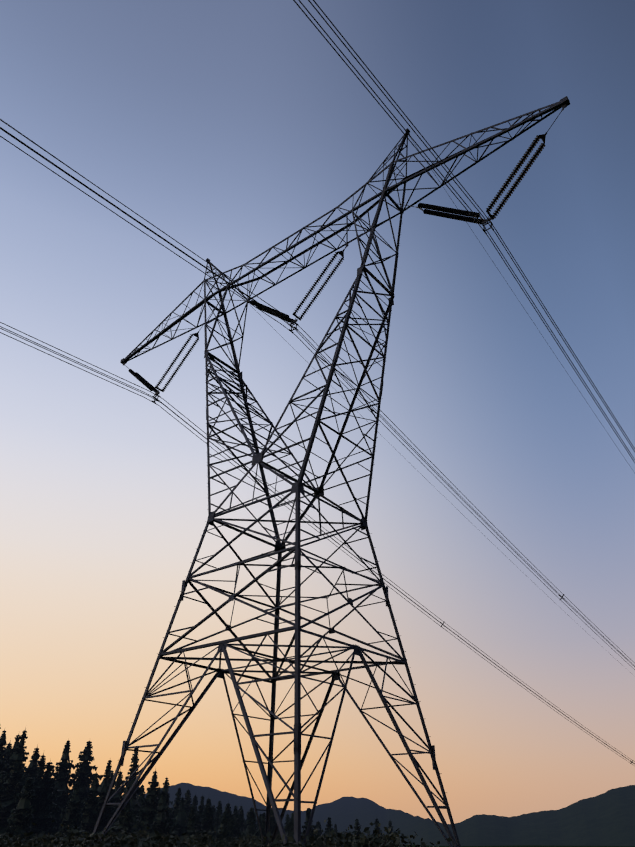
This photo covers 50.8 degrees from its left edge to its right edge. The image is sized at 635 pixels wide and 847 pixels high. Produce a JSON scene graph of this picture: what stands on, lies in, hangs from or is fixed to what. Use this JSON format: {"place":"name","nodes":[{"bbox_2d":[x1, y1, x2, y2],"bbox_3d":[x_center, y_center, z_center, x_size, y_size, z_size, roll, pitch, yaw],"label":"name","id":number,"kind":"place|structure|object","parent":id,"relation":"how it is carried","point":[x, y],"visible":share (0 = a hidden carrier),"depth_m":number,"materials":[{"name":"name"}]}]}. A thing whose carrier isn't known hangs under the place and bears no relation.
{"place":"outdoors","nodes":[
{"label":"outdoors","id":0,"kind":"place"},
{"bbox_2d":[0,0,634,823],"label":"sky","id":1,"kind":"structure","parent":0,"point":[230,127],"materials":[{"name":"blue"}]},
{"bbox_2d":[145,783,634,846],"bbox_3d":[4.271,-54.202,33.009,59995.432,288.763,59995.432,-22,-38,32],"label":"mountains","id":2,"kind":"structure","parent":0,"point":[606,819],"depth_m":1303.49,"materials":[{"name":"black stone"}]},
{"bbox_2d":[0,727,393,842],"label":"spruce trees","id":3,"kind":"object","parent":2,"relation":"on","point":[33,792],"visible":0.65,"depth_m":83.80,"materials":[{"name":"green plant"}]},
{"bbox_2d":[0,820,451,846],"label":"bushes","id":4,"kind":"object","parent":2,"relation":"on","point":[143,839],"visible":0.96,"depth_m":16.41,"materials":[{"name":"green plant"}]},
{"bbox_2d":[0,0,634,846],"bbox_3d":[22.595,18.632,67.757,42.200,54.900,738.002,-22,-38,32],"label":"pylon","id":5,"kind":"object","parent":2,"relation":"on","point":[296,550],"visible":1,"depth_m":39.85,"materials":[{"name":"metal"}]}
]}

